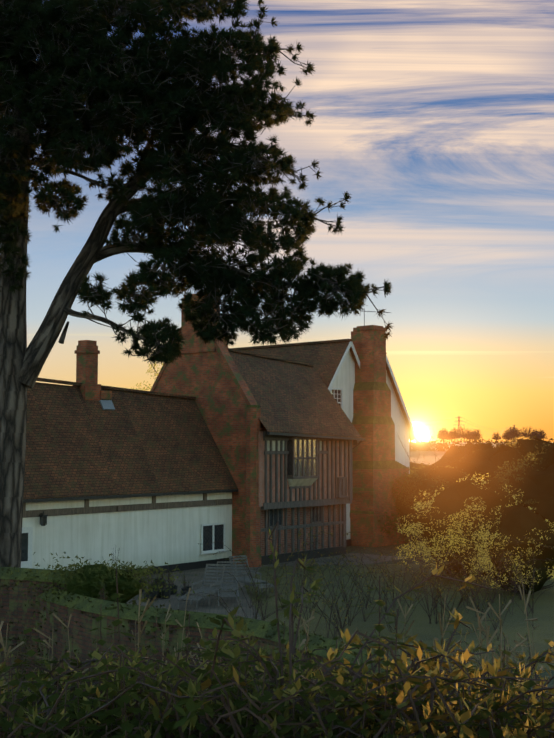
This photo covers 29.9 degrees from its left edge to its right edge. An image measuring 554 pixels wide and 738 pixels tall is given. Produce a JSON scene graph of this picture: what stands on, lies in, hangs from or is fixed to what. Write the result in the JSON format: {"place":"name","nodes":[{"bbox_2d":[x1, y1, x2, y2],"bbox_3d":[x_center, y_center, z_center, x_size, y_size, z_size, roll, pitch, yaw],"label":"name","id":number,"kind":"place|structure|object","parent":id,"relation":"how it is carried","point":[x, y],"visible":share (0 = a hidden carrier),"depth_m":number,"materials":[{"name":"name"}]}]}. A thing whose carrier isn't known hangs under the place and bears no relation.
{"place":"outdoors","nodes":[
{"label":"outdoors","id":0,"kind":"place"},
{"bbox_2d":[3,559,195,628],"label":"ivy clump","id":1,"kind":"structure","parent":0,"point":[86,580],"depth_m":19.00,"materials":[{"name":"green plant"}]},
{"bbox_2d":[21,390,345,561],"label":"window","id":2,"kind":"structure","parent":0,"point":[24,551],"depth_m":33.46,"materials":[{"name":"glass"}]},
{"bbox_2d":[22,294,409,570],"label":"house walls","id":3,"kind":"structure","parent":0,"point":[204,377],"depth_m":40.87,"materials":[{"name":"red brick"}]},
{"bbox_2d":[23,493,231,517],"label":"timber beam","id":4,"kind":"structure","parent":3,"relation":"attached to","point":[86,509],"depth_m":36.59,"materials":[{"name":"wood"}]},
{"bbox_2d":[23,432,364,525],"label":"house gutter pipes","id":5,"kind":"object","parent":3,"relation":"attached to","point":[357,442],"visible":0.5,"depth_m":38.10,"materials":[{"name":"black metal"}]},
{"bbox_2d":[23,339,414,499],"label":"house roof tiles","id":6,"kind":"object","parent":3,"relation":"on","point":[135,441],"visible":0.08,"depth_m":39.38,"materials":[{"name":"brown tile"}]},
{"bbox_2d":[99,400,114,409],"bbox_3d":[-6.299,1.340,38.530,0.271,0.376,0.550,-4,-5,40],"label":"skylight","id":7,"kind":"object","parent":6,"relation":"on","point":[107,405],"visible":1,"depth_m":38.48},
{"bbox_2d":[21,341,417,567],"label":"white house frames","id":8,"kind":"structure","parent":3,"relation":"attached to","point":[28,563],"depth_m":47.18,"materials":[{"name":"white wood"}]},
{"bbox_2d":[203,440,320,550],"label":"window","id":9,"kind":"structure","parent":3,"relation":"in","point":[218,533],"depth_m":40.42,"materials":[{"name":"glass"}]},
{"bbox_2d":[247,382,407,513],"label":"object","id":10,"kind":"object","parent":3,"relation":"on","point":[386,420],"depth_m":48.42,"materials":[{"name":"red brick"}]},
{"bbox_2d":[360,308,390,325],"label":"aerial","id":11,"kind":"object","parent":3,"relation":"on","point":[368,311],"depth_m":49.34,"materials":[{"name":"grey metal"}]},
{"bbox_2d":[126,553,404,619],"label":"terrace paving","id":12,"kind":"structure","parent":0,"point":[215,608],"depth_m":33.66,"materials":[{"name":"grey stone"}]},
{"bbox_2d":[139,578,191,601],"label":"plant pots","id":13,"kind":"object","parent":12,"relation":"on","point":[162,593],"visible":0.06,"depth_m":31.76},
{"bbox_2d":[111,545,190,594],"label":"pot plants","id":14,"kind":"object","parent":13,"relation":"in","point":[171,583],"depth_m":32.74,"materials":[{"name":"plant"}]},
{"bbox_2d":[177,555,276,609],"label":"steamer chairs","id":15,"kind":"object","parent":12,"relation":"on","point":[234,586],"depth_m":31.39,"materials":[{"name":"grey wood"}]},
{"bbox_2d":[4,0,553,441],"label":"sky","id":16,"kind":"structure","parent":0,"point":[435,118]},
{"bbox_2d":[5,442,553,714],"bbox_3d":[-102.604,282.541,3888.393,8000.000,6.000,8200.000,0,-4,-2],"label":"ground","id":17,"kind":"structure","parent":0,"point":[429,456],"depth_m":46.47,"materials":[{"name":"green plant"}]},
{"bbox_2d":[0,579,65,689],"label":"garden wall","id":18,"kind":"structure","parent":17,"relation":"on","point":[19,610],"depth_m":19.97,"materials":[{"name":"brick"}]},
{"bbox_2d":[0,567,74,582],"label":"hedge","id":19,"kind":"object","parent":18,"relation":"on","point":[21,576],"visible":0.46,"depth_m":20.03,"materials":[{"name":"green plant"}]},
{"bbox_2d":[98,587,107,599],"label":"garden wall pier","id":20,"kind":"structure","parent":17,"relation":"on","point":[101,595],"depth_m":18.92,"materials":[{"name":"brick"}]},
{"bbox_2d":[131,362,162,390],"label":"tree","id":21,"kind":"object","parent":17,"relation":"on","point":[155,374],"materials":[{"name":"plant"}]},
{"bbox_2d":[0,564,366,691],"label":"plants","id":22,"kind":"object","parent":17,"relation":"on","point":[121,609],"visible":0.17,"depth_m":17.47,"materials":[{"name":"green plant"}]},
{"bbox_2d":[0,0,386,567],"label":"pine trunk and limbs","id":23,"kind":"object","parent":17,"relation":"on","point":[21,364],"visible":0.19,"depth_m":24.48,"materials":[{"name":"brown plant"}]},
{"bbox_2d":[0,0,393,366],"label":"pine needles","id":24,"kind":"object","parent":23,"relation":"on","point":[178,242],"visible":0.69,"depth_m":23.71,"materials":[{"name":"green plant"}]},
{"bbox_2d":[38,598,372,709],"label":"garden wall","id":25,"kind":"structure","parent":17,"relation":"on","point":[78,633],"depth_m":17.59,"materials":[{"name":"brick"}]},
{"bbox_2d":[37,588,525,715],"bbox_3d":[-0.420,3.914,15.239,1.633,0.200,13.055,3,-5,-35],"label":"garden wall coping","id":26,"kind":"object","parent":25,"relation":"on","point":[130,614],"depth_m":16.65,"materials":[{"name":"grey stone"}]},
{"bbox_2d":[127,536,410,576],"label":"wall plinth","id":27,"kind":"structure","parent":17,"relation":"on","point":[265,560],"depth_m":40.74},
{"bbox_2d":[0,576,538,737],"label":"dry stalks","id":28,"kind":"object","parent":17,"relation":"on","point":[480,625],"visible":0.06,"depth_m":6.40,"materials":[{"name":"plant"}]},
{"bbox_2d":[0,521,553,737],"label":"grass","id":29,"kind":"structure","parent":17,"relation":"on","point":[192,707],"depth_m":4.90,"materials":[{"name":"green plant"}]},
{"bbox_2d":[0,527,553,737],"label":"yellow scrub leaves","id":30,"kind":"object","parent":17,"relation":"on","point":[465,716],"visible":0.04,"depth_m":5.04,"materials":[{"name":"brown plant"}]},
{"bbox_2d":[411,529,423,545],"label":"clipped hedge","id":31,"kind":"object","parent":17,"relation":"on","point":[415,539],"depth_m":48.34,"materials":[{"name":"green plant"}]},
{"bbox_2d":[410,462,428,473],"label":"bush","id":32,"kind":"object","parent":17,"relation":"on","point":[412,468],"depth_m":64.96,"materials":[{"name":"green plant"}]},
{"bbox_2d":[377,463,466,538],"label":"bush","id":33,"kind":"object","parent":17,"relation":"on","point":[448,474],"depth_m":48.52,"materials":[{"name":"green plant"}]},
{"bbox_2d":[398,426,479,469],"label":"bare sapling","id":34,"kind":"object","parent":17,"relation":"on","point":[433,451],"depth_m":51.15,"materials":[{"name":"brown plant"}]},
{"bbox_2d":[456,416,461,441],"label":"pylon","id":35,"kind":"object","parent":17,"relation":"on","point":[458,427],"depth_m":1505.21,"materials":[{"name":"grey metal"}]},
{"bbox_2d":[414,418,509,434],"bbox_3d":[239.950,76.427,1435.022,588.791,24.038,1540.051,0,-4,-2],"label":"trees","id":36,"kind":"object","parent":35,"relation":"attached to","point":[454,425],"depth_m":1469.65,"materials":[{"name":"green plant"}]},
{"bbox_2d":[395,473,523,579],"bbox_3d":[6.943,5.565,36.816,5.500,3.864,4.666,0,-4,-2],"label":"yellow shrub","id":37,"kind":"object","parent":17,"relation":"on","point":[450,499],"depth_m":35.74,"materials":[{"name":"yellow plant"}]},
{"bbox_2d":[431,438,491,467],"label":"bush","id":38,"kind":"object","parent":17,"relation":"on","point":[451,454],"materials":[{"name":"plant"}]},
{"bbox_2d":[409,435,553,450],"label":"hills","id":39,"kind":"structure","parent":17,"relation":"on","point":[413,444],"depth_m":329.18,"materials":[{"name":"green plant"}]},
{"bbox_2d":[436,426,546,441],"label":"treeline","id":40,"kind":"object","parent":17,"relation":"on","point":[508,435],"depth_m":988.21,"materials":[{"name":"green plant"}]},
{"bbox_2d":[454,444,534,493],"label":"bush","id":41,"kind":"object","parent":17,"relation":"on","point":[482,462],"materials":[{"name":"green plant"}]},
{"bbox_2d":[461,504,553,594],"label":"yellow shrub","id":42,"kind":"object","parent":17,"relation":"on","point":[519,521],"depth_m":32.15,"materials":[{"name":"plant"}]},
{"bbox_2d":[490,446,553,531],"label":"bush","id":43,"kind":"object","parent":17,"relation":"on","point":[537,486],"depth_m":40.55,"materials":[{"name":"green plant"}]},
{"bbox_2d":[506,436,553,458],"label":"bush","id":44,"kind":"object","parent":17,"relation":"on","point":[527,445],"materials":[{"name":"green plant"}]},
{"bbox_2d":[260,431,352,555],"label":"timber framing","id":45,"kind":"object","parent":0,"point":[342,498],"depth_m":42.26,"materials":[{"name":"wood"}]},
{"bbox_2d":[267,441,321,486],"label":"old house plaster","id":46,"kind":"object","parent":45,"relation":"attached to","point":[301,482],"depth_m":41.51,"materials":[{"name":"beige paint"}]},
{"bbox_2d":[261,504,341,555],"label":"house brick nogging","id":47,"kind":"object","parent":45,"relation":"attached to","point":[301,529],"depth_m":42.46,"materials":[{"name":"red brick"}]},
{"bbox_2d":[258,431,347,506],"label":"house herringbone nogging","id":48,"kind":"object","parent":45,"relation":"attached to","point":[261,473],"depth_m":41.25,"materials":[{"name":"red brick"}]},
{"bbox_2d":[295,440,315,475],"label":"oriel glass","id":49,"kind":"object","parent":45,"relation":"in","point":[305,460],"depth_m":41.87,"materials":[{"name":"clear glass"}]},
{"bbox_2d":[246,563,553,670],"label":"lawn","id":50,"kind":"structure","parent":0,"point":[515,622],"depth_m":29.22,"materials":[{"name":"green plant"}]}
]}

